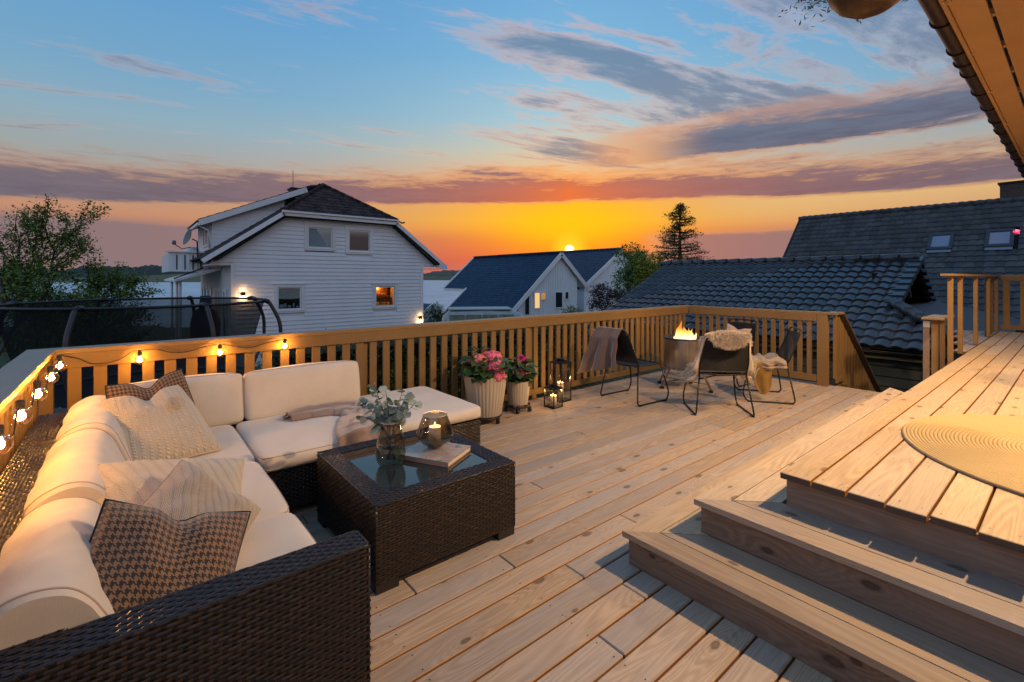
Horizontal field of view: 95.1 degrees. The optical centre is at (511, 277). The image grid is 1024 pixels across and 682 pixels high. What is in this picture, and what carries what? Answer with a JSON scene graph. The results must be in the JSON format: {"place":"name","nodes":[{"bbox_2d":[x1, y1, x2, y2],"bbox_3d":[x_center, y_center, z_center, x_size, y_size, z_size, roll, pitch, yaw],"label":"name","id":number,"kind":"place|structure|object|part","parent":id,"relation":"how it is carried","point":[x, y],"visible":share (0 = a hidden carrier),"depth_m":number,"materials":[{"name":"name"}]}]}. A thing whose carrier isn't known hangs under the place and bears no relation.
{"place":"outdoors","nodes":[
{"label":"outdoors","id":0,"kind":"place"},
{"bbox_2d":[2,265,188,277],"bbox_3d":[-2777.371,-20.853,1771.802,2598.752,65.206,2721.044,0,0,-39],"label":"hill","id":1,"kind":"structure","parent":0,"point":[153,270],"depth_m":1609.82,"materials":[{"name":"green plant"}]},
{"bbox_2d":[34,274,200,281],"bbox_3d":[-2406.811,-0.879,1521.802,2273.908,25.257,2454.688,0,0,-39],"label":"shore","id":2,"kind":"structure","parent":0,"point":[153,278],"depth_m":1331.20,"materials":[{"name":"green plant"}]},
{"bbox_2d":[0,280,461,309],"bbox_3d":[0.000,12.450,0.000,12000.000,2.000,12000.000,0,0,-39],"label":"lake water","id":3,"kind":"structure","parent":0,"point":[434,292],"depth_m":426.47,"materials":[{"name":"blue liquid"}]},
{"bbox_2d":[0,338,664,405],"bbox_3d":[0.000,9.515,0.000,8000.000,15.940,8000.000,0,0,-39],"label":"ground","id":4,"kind":"structure","parent":0,"point":[3,362],"depth_m":7.39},
{"bbox_2d":[0,286,71,351],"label":"lakeside tree","id":5,"kind":"object","parent":4,"relation":"on","point":[25,301],"visible":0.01,"depth_m":25.95,"materials":[{"name":"green plant"}]},
{"bbox_2d":[0,225,96,355],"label":"garden tree","id":6,"kind":"object","parent":4,"relation":"on","point":[20,293],"visible":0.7,"depth_m":12.21,"materials":[{"name":"green plant"}]},
{"bbox_2d":[4,281,123,361],"bbox_3d":[-12.307,1.871,13.601,4.333,3.589,3.398,0,0,37],"label":"garden tree","id":7,"kind":"object","parent":4,"relation":"on","point":[80,296],"visible":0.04,"depth_m":12.90,"materials":[{"name":"green plant"}]},
{"bbox_2d":[0,193,163,301],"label":"garden tree","id":8,"kind":"object","parent":4,"relation":"on","point":[79,244],"visible":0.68,"depth_m":13.54,"materials":[{"name":"green plant"}]},
{"bbox_2d":[0,296,282,416],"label":"trampoline","id":9,"kind":"object","parent":4,"relation":"on","point":[24,326],"visible":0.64,"depth_m":7.40,"materials":[{"name":"black fabric"}]},
{"bbox_2d":[162,183,446,366],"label":"white house","id":10,"kind":"structure","parent":4,"relation":"on","point":[321,256],"depth_m":19.83,"materials":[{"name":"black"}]},
{"bbox_2d":[172,229,197,256],"bbox_3d":[-13.715,-1.461,19.653,0.784,1.223,0.571,0,0,-5],"label":"satellite dish","id":11,"kind":"object","parent":10,"relation":"attached to","point":[187,237],"visible":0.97,"depth_m":19.81,"materials":[{"name":"grey metal"}]},
{"bbox_2d":[203,230,204,247],"bbox_3d":[-14.201,-1.800,21.623,0.038,0.800,0.750,0,0,-39],"label":"window frame","id":12,"kind":"structure","parent":10,"relation":"in","point":[203,230],"depth_m":21.65,"materials":[{"name":"white wood"}]},
{"bbox_2d":[205,228,207,246],"bbox_3d":[-13.662,-1.800,20.966,0.038,0.800,0.750,0,0,-39],"label":"window frame","id":13,"kind":"structure","parent":10,"relation":"in","point":[206,231],"depth_m":21.03,"materials":[{"name":"white wood"}]},
{"bbox_2d":[208,226,210,245],"bbox_3d":[-13.123,-1.800,20.309,0.038,0.800,0.750,0,0,-39],"label":"window frame","id":14,"kind":"structure","parent":10,"relation":"in","point":[209,228],"depth_m":20.02,"materials":[{"name":"white wood"}]},
{"bbox_2d":[272,283,306,312],"bbox_3d":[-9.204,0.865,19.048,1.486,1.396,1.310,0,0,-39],"label":"window frame","id":15,"kind":"structure","parent":10,"relation":"in","point":[288,297],"depth_m":18.69,"materials":[{"name":"white wood"}]},
{"bbox_2d":[303,223,336,251],"bbox_3d":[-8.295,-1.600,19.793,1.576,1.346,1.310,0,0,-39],"label":"window frame","id":16,"kind":"structure","parent":10,"relation":"in","point":[317,237],"depth_m":19.38,"materials":[{"name":"white wood"}]},
{"bbox_2d":[332,226,374,254],"bbox_3d":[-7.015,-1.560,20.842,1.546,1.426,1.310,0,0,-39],"label":"window frame","id":17,"kind":"structure","parent":10,"relation":"in","point":[358,240],"depth_m":20.39,"materials":[{"name":"white wood"}]},
{"bbox_2d":[371,283,398,309],"bbox_3d":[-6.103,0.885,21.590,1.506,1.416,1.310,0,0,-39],"label":"window frame","id":18,"kind":"structure","parent":10,"relation":"in","point":[383,293],"depth_m":21.45,"materials":[{"name":"white wood"}]},
{"bbox_2d":[256,317,594,398],"bbox_3d":[-0.664,1.081,5.995,4.785,1.102,1.010,0,0,-39],"label":"hedge","id":19,"kind":"object","parent":4,"relation":"on","point":[292,357],"visible":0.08,"depth_m":5.52,"materials":[{"name":"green plant"}]},
{"bbox_2d":[423,302,444,322],"bbox_3d":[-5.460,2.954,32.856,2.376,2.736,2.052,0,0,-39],"label":"green shrub","id":20,"kind":"object","parent":4,"relation":"on","point":[436,317],"visible":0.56,"depth_m":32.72,"materials":[{"name":"green plant"}]},
{"bbox_2d":[440,251,588,317],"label":"navy roof house","id":21,"kind":"structure","parent":4,"relation":"on","point":[535,283],"depth_m":46.22,"materials":[{"name":"blue tile"}]},
{"bbox_2d":[524,295,529,315],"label":"window frame","id":22,"kind":"structure","parent":21,"relation":"in","point":[527,302],"depth_m":42.84,"materials":[{"name":"white wood"}]},
{"bbox_2d":[534,292,539,308],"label":"window frame","id":23,"kind":"structure","parent":21,"relation":"in","point":[536,294],"depth_m":43.56,"materials":[{"name":"yellow glass"}]},
{"bbox_2d":[540,292,545,299],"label":"window frame","id":24,"kind":"structure","parent":21,"relation":"in","point":[542,294],"depth_m":44.05,"materials":[{"name":"glass"}]},
{"bbox_2d":[555,291,562,308],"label":"window frame","id":25,"kind":"structure","parent":21,"relation":"in","point":[558,294],"depth_m":45.37,"materials":[{"name":"white wood"}]},
{"bbox_2d":[564,291,568,299],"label":"window frame","id":26,"kind":"structure","parent":21,"relation":"in","point":[566,293],"depth_m":46.08,"materials":[{"name":"white wood"}]},
{"bbox_2d":[561,304,588,324],"bbox_3d":[3.386,2.533,26.123,2.260,2.181,1.615,0,0,-39],"label":"green shrub","id":27,"kind":"object","parent":4,"relation":"on","point":[569,309],"visible":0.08,"depth_m":25.78,"materials":[{"name":"green plant"}]},
{"bbox_2d":[562,247,631,330],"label":"navy roof wing","id":28,"kind":"structure","parent":4,"relation":"on","point":[593,266],"depth_m":53.13,"materials":[{"name":"blue tile"}]},
{"bbox_2d":[586,281,624,310],"bbox_3d":[6.206,1.803,29.843,3.088,3.208,2.568,0,0,4],"label":"purple shrub","id":29,"kind":"object","parent":4,"relation":"on","point":[602,288],"visible":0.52,"depth_m":29.66,"materials":[{"name":"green plant"}]},
{"bbox_2d":[610,241,656,300],"bbox_3d":[9.696,-0.195,38.082,4.321,5.686,4.674,0,0,-39],"label":"round tree","id":30,"kind":"object","parent":4,"relation":"on","point":[626,278],"visible":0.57,"depth_m":37.74,"materials":[{"name":"green plant"}]},
{"bbox_2d":[630,250,659,287],"bbox_3d":[10.400,0.204,35.979,3.099,4.698,3.128,0,0,-39],"label":"round tree","id":31,"kind":"object","parent":4,"relation":"on","point":[646,273],"visible":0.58,"depth_m":35.57,"materials":[{"name":"green plant"}]},
{"bbox_2d":[646,250,681,270],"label":"round tree","id":32,"kind":"object","parent":4,"relation":"on","point":[661,259],"visible":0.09,"depth_m":40.78,"materials":[{"name":"green plant"}]},
{"bbox_2d":[650,202,714,261],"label":"pine tree","id":33,"kind":"object","parent":4,"relation":"on","point":[679,209],"visible":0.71,"depth_m":41.67,"materials":[{"name":"green plant"}]},
{"bbox_2d":[594,253,1019,391],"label":"garage","id":34,"kind":"structure","parent":4,"relation":"on","point":[885,303],"depth_m":12.15,"materials":[{"name":"tile"}]},
{"bbox_2d":[783,180,1023,357],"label":"long roof house","id":35,"kind":"structure","parent":4,"relation":"on","point":[973,237],"depth_m":20.95,"materials":[{"name":"tile"}]},
{"bbox_3d":[6.793,0.030,3.229,11.800,3.240,0.180,0,0,-39],"label":"house wall","id":36,"kind":"object","parent":4,"relation":"on","visible":0},
{"bbox_2d":[917,0,1023,177],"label":"house eave","id":37,"kind":"object","parent":36,"relation":"attached to","point":[982,41],"visible":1,"depth_m":3.35,"materials":[{"name":"brown wood"}]},
{"bbox_2d":[778,0,915,26],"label":"hanging flower bowl","id":38,"kind":"object","parent":37,"relation":"hanging from","point":[857,9],"visible":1,"depth_m":2.27,"materials":[{"name":"black metal"}]},
{"bbox_2d":[1013,229,1023,242],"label":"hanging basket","id":39,"kind":"object","parent":37,"relation":"hanging from","point":[1015,231],"visible":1,"depth_m":3.48,"materials":[{"name":"pink plant"}]},
{"bbox_2d":[423,276,453,279],"bbox_3d":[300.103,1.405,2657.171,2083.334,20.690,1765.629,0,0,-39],"label":"shore","id":40,"kind":"structure","parent":0,"point":[436,278],"depth_m":2377.62,"materials":[{"name":"green plant"}]},
{"bbox_2d":[423,270,459,276],"bbox_3d":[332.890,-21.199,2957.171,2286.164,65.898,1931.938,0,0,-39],"label":"hill","id":41,"kind":"structure","parent":0,"point":[444,273],"depth_m":2732.26,"materials":[{"name":"green plant"}]},
{"bbox_2d":[442,306,523,320],"bbox_3d":[-1.351,2.655,22.995,4.300,2.390,1.950,0,0,-7],"label":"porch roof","id":42,"kind":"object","parent":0,"point":[459,313],"visible":0.07,"depth_m":22.14,"materials":[{"name":"blue paint"}]},
{"bbox_3d":[-2.568,1.930,21.880,0.700,0.400,0.050,0,0,-7],"label":"side window","id":43,"kind":"part","parent":42,"relation":"part of","materials":[{"name":"grey glass"}]},
{"bbox_3d":[-1.794,1.930,21.980,0.700,0.400,0.050,0,0,-7],"label":"side window","id":44,"kind":"part","parent":42,"relation":"part of","materials":[{"name":"grey glass"}]},
{"bbox_3d":[-1.021,1.930,22.080,0.700,0.400,0.050,0,0,-7],"label":"side window","id":45,"kind":"part","parent":42,"relation":"part of","materials":[{"name":"grey glass"}]},
{"bbox_3d":[-0.247,1.930,22.180,0.700,0.400,0.050,0,0,-7],"label":"side window","id":46,"kind":"part","parent":42,"relation":"part of","materials":[{"name":"grey glass"}]},
{"bbox_2d":[0,0,1023,273],"label":"sky","id":47,"kind":"structure","parent":0,"point":[483,127],"materials":[{"name":"blue"}]},
{"bbox_2d":[289,369,880,681],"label":"deck","id":48,"kind":"structure","parent":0,"point":[556,586],"depth_m":2.37,"materials":[{"name":"brown wood"}]},
{"bbox_2d":[0,350,54,473],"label":"deck railing","id":49,"kind":"object","parent":48,"relation":"on","point":[20,374],"visible":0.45,"depth_m":2.34,"materials":[{"name":"paint"}]},
{"bbox_2d":[19,373,254,461],"bbox_3d":[-2.151,1.064,2.812,1.096,0.772,1.125,0,0,-39],"label":"wicker sofa module","id":50,"kind":"object","parent":48,"relation":"on","point":[218,400],"visible":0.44,"depth_m":2.89,"materials":[{"name":"black"}]},
{"bbox_2d":[105,369,195,405],"bbox_3d":[-2.205,0.852,2.930,0.220,0.503,0.494,0,0,35],"label":"throw pillow","id":51,"kind":"object","parent":50,"relation":"on","point":[176,377],"visible":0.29,"depth_m":2.91,"materials":[{"name":"fabric"}]},
{"bbox_2d":[101,385,222,460],"bbox_3d":[-2.016,0.852,2.667,0.393,0.388,0.520,0,0,33],"label":"throw pillow","id":52,"kind":"object","parent":50,"relation":"on","point":[169,422],"visible":0.81,"depth_m":2.60,"materials":[{"name":"beige fabric"}]},
{"bbox_2d":[0,428,288,520],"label":"wicker sofa module","id":53,"kind":"object","parent":48,"relation":"on","point":[33,476],"visible":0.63,"depth_m":1.97,"materials":[{"name":"black"}]},
{"bbox_2d":[0,497,370,681],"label":"wicker sofa module","id":54,"kind":"object","parent":48,"relation":"on","point":[288,600],"visible":0.93,"depth_m":1.27,"materials":[{"name":"black"}]},
{"bbox_2d":[89,498,250,612],"bbox_3d":[-1.074,0.927,1.412,0.556,0.488,0.347,0,0,-39],"label":"throw pillow","id":55,"kind":"object","parent":54,"relation":"on","point":[140,554],"visible":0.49,"depth_m":1.39,"materials":[{"name":"fabric"}]},
{"bbox_2d":[97,458,244,505],"bbox_3d":[-1.306,0.895,1.774,0.549,0.355,0.450,0,0,-34],"label":"throw pillow","id":56,"kind":"object","parent":54,"relation":"on","point":[138,482],"visible":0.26,"depth_m":1.81,"materials":[{"name":"beige fabric"}]},
{"bbox_2d":[142,459,260,538],"bbox_3d":[-1.136,0.892,1.655,0.324,0.398,0.448,0,0,-8],"label":"throw pillow","id":57,"kind":"object","parent":54,"relation":"on","point":[184,490],"visible":0.38,"depth_m":1.67,"materials":[{"name":"beige fabric"}]},
{"bbox_2d":[233,360,359,507],"bbox_3d":[-1.436,1.065,3.400,0.950,0.770,1.120,0,0,-39],"label":"wicker sofa module","id":58,"kind":"object","parent":48,"relation":"on","point":[285,450],"visible":0.56,"depth_m":3.36,"materials":[{"name":"black"}]},
{"bbox_2d":[282,400,401,446],"bbox_3d":[-1.203,1.110,3.362,0.688,0.316,0.923,0,0,-39],"label":"blanket","id":59,"kind":"object","parent":58,"relation":"on","point":[350,428],"visible":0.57,"depth_m":3.32,"materials":[{"name":"beige fabric"}]},
{"bbox_2d":[31,305,688,415],"bbox_3d":[-0.031,1.015,5.432,7.840,1.110,0.140,0,0,-39],"label":"deck railing","id":60,"kind":"object","parent":48,"relation":"on","point":[331,339],"visible":0.55,"depth_m":4.51,"materials":[{"name":"paint"}]},
{"bbox_2d":[0,339,287,452],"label":"string lights","id":61,"kind":"object","parent":60,"relation":"hanging from","point":[19,404],"visible":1,"depth_m":2.23,"materials":[{"name":"yellow glass"}]},
{"bbox_2d":[316,429,515,595],"bbox_3d":[-0.574,1.243,2.725,0.831,0.413,0.869,0,0,-39],"label":"coffee table","id":62,"kind":"object","parent":48,"relation":"on","point":[405,517],"visible":0.84,"depth_m":2.44,"materials":[{"name":"black wicker"}]},
{"bbox_2d":[375,420,405,467],"bbox_3d":[-0.677,0.919,2.616,0.166,0.246,0.166,0,0,-39],"label":"glass vase","id":63,"kind":"object","parent":62,"relation":"on","point":[391,443],"visible":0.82,"depth_m":2.61,"materials":[{"name":"clear glass"}]},
{"bbox_2d":[354,382,421,459],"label":"eucalyptus branches","id":64,"kind":"object","parent":63,"relation":"in","point":[391,414],"visible":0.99,"depth_m":2.61,"materials":[{"name":"green plant"}]},
{"bbox_2d":[398,442,470,467],"bbox_3d":[-0.451,1.030,2.766,0.330,0.028,0.280,0,0,22],"label":"coffee table book","id":65,"kind":"object","parent":62,"relation":"on","point":[447,455],"visible":0.89,"depth_m":2.71,"materials":[{"name":"beige paper"}]},
{"bbox_2d":[416,410,453,448],"bbox_3d":[-0.463,0.916,2.817,0.224,0.197,0.224,0,0,-39],"label":"candle glass","id":66,"kind":"object","parent":65,"relation":"on","point":[435,430],"visible":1,"depth_m":2.74,"materials":[{"name":"beige"}]},
{"bbox_2d":[360,386,480,444],"bbox_3d":[-0.850,1.236,3.888,0.850,0.428,1.010,0,0,-39],"label":"wicker ottoman","id":67,"kind":"object","parent":48,"relation":"on","point":[464,416],"visible":0.34,"depth_m":3.73,"materials":[{"name":"black"}]},
{"bbox_2d":[478,414,501,425],"bbox_3d":[-0.262,1.413,4.749,0.346,0.072,0.346,0,0,-39],"label":"plant trolley","id":68,"kind":"object","parent":48,"relation":"on","point":[497,418],"visible":0.37,"depth_m":4.61,"materials":[{"name":"black plastic"}]},
{"bbox_2d":[458,346,514,417],"bbox_3d":[-0.270,1.034,4.738,0.590,0.678,0.620,0,0,-6],"label":"potted hydrangea","id":69,"kind":"object","parent":68,"relation":"on","point":[485,383],"visible":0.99,"depth_m":4.58,"materials":[{"name":"pink plant"}]},
{"bbox_2d":[504,402,531,413],"bbox_3d":[0.065,1.413,5.132,0.297,0.072,0.296,0,0,-39],"label":"plant trolley","id":70,"kind":"object","parent":48,"relation":"on","point":[518,408],"visible":0.77,"depth_m":5.05,"materials":[{"name":"black plastic"}]},
{"bbox_2d":[506,355,538,405],"bbox_3d":[0.073,1.107,5.125,0.443,0.533,0.428,0,0,13],"label":"potted dahlia","id":71,"kind":"object","parent":70,"relation":"on","point":[518,385],"visible":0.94,"depth_m":5.03,"materials":[{"name":"white ceramic"}]},
{"bbox_2d":[544,383,562,408],"bbox_3d":[0.465,1.311,5.276,0.162,0.274,0.162,0,0,-43],"label":"lantern","id":72,"kind":"object","parent":48,"relation":"on","point":[552,387],"visible":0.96,"depth_m":5.25,"materials":[{"name":"black metal"}]},
{"bbox_2d":[550,394,556,405],"bbox_3d":[0.465,1.363,5.276,0.076,0.145,0.076,0,0,-39],"label":"pillar candle","id":73,"kind":"object","parent":72,"relation":"in","point":[551,400],"visible":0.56,"depth_m":5.25,"materials":[{"name":"beige wax"}]},
{"bbox_2d":[549,357,571,402],"bbox_3d":[0.574,1.189,5.553,0.194,0.519,0.194,0,0,-41],"label":"lantern","id":74,"kind":"object","parent":48,"relation":"on","point":[560,361],"visible":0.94,"depth_m":5.52,"materials":[{"name":"black metal"}]},
{"bbox_2d":[557,382,562,399],"bbox_3d":[0.574,1.321,5.553,0.072,0.230,0.072,0,0,-39],"label":"pillar candle","id":75,"kind":"object","parent":74,"relation":"on","point":[558,394],"visible":0.52,"depth_m":5.52,"materials":[{"name":"beige wax"}]},
{"bbox_2d":[600,330,668,406],"bbox_3d":[1.433,1.021,5.625,0.655,0.858,0.606,0,0,-34],"label":"cord chair","id":76,"kind":"object","parent":48,"relation":"on","point":[625,354],"visible":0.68,"depth_m":5.42,"materials":[{"name":"black metal"}]},
{"bbox_2d":[577,326,626,373],"bbox_3d":[1.092,0.863,5.495,0.391,0.575,0.603,0,0,-39],"label":"blanket","id":77,"kind":"object","parent":76,"relation":"on","point":[600,352],"visible":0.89,"depth_m":5.40,"materials":[{"name":"fabric"}]},
{"bbox_2d":[658,320,712,392],"bbox_3d":[2.257,1.005,6.200,0.622,0.890,0.568,0,0,6],"label":"fire pit","id":78,"kind":"object","parent":48,"relation":"on","point":[681,348],"visible":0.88,"depth_m":6.02,"materials":[{"name":"silver metal"}]},
{"bbox_2d":[683,337,754,417],"bbox_3d":[2.246,1.021,5.105,0.606,0.858,0.655,0,0,7],"label":"cord chair","id":79,"kind":"object","parent":48,"relation":"on","point":[713,358],"visible":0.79,"depth_m":4.88,"materials":[{"name":"black"}]},
{"bbox_2d":[680,329,754,383],"bbox_3d":[2.238,0.844,5.074,0.739,0.643,0.759,0,0,7],"label":"sheepskin","id":80,"kind":"object","parent":79,"relation":"on","point":[728,340],"visible":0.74,"depth_m":4.79,"materials":[{"name":"fur"}]},
{"bbox_2d":[698,318,756,386],"bbox_3d":[3.082,1.021,6.612,0.655,0.858,0.606,0,0,-33],"label":"cord chair","id":81,"kind":"object","parent":48,"relation":"on","point":[749,326],"visible":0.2,"depth_m":6.68,"materials":[{"name":"black"}]},
{"bbox_2d":[726,323,750,332],"bbox_3d":[3.146,0.876,6.642,0.175,0.437,0.441,0,0,-32],"label":"throw pillow","id":82,"kind":"object","parent":81,"relation":"on","point":[729,327],"visible":0.16,"depth_m":6.66,"materials":[{"name":"beige fabric"}]},
{"bbox_2d":[688,305,838,386],"bbox_3d":[3.618,0.965,7.053,0.140,1.010,2.260,0,0,-39],"label":"deck railing","id":83,"kind":"object","parent":48,"relation":"on","point":[821,377],"visible":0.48,"depth_m":6.61,"materials":[{"name":"wood"}]},
{"bbox_2d":[831,311,881,391],"bbox_3d":[5.090,1.293,6.915,2.058,1.666,0.140,0,0,-39],"label":"stair fence","id":84,"kind":"object","parent":83,"relation":"attached to","point":[851,367],"visible":0.82,"depth_m":6.61,"materials":[{"name":"paint"}]},
{"bbox_2d":[735,326,801,404],"bbox_3d":[3.102,1.021,5.695,0.655,0.858,0.606,0,0,16],"label":"cord chair","id":85,"kind":"object","parent":48,"relation":"on","point":[786,340],"visible":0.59,"depth_m":5.62,"materials":[{"name":"black metal"}]},
{"bbox_2d":[755,360,771,393],"bbox_3d":[2.942,1.169,5.538,0.201,0.382,0.186,0,0,16],"label":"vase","id":86,"kind":"object","parent":85,"relation":"hanging from","point":[763,380],"visible":0.77,"depth_m":5.46,"materials":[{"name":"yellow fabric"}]},
{"bbox_2d":[749,353,787,384],"bbox_3d":[3.019,1.090,5.688,0.442,0.336,0.572,0,0,16],"label":"throw","id":87,"kind":"object","parent":85,"relation":"on","point":[773,359],"visible":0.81,"depth_m":5.46,"materials":[{"name":"white fur"}]},
{"bbox_2d":[622,388,1023,681],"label":"wooden steps","id":88,"kind":"structure","parent":48,"relation":"on","point":[836,588],"depth_m":1.90,"materials":[{"name":"brown wood"}]},
{"bbox_2d":[780,330,1023,552],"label":"deck","id":89,"kind":"structure","parent":88,"relation":"on","point":[875,459],"depth_m":2.44,"materials":[{"name":"brown wood"}]},
{"bbox_2d":[901,414,1023,496],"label":"jute rug","id":90,"kind":"object","parent":89,"relation":"on","point":[988,449],"visible":1,"depth_m":2.62,"materials":[{"name":"beige fabric"}]},
{"bbox_2d":[940,273,1023,364],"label":"deck railing","id":91,"kind":"object","parent":89,"relation":"on","point":[1006,279],"visible":0.98,"depth_m":7.57,"materials":[{"name":"wood"}]},
{"bbox_2d":[921,314,954,379],"bbox_3d":[5.204,0.934,5.718,0.700,0.932,0.205,0,0,-39],"label":"stair newel","id":92,"kind":"object","parent":91,"relation":"attached to","point":[934,318],"visible":0.7,"depth_m":5.57,"materials":[{"name":"paint"}]}
]}

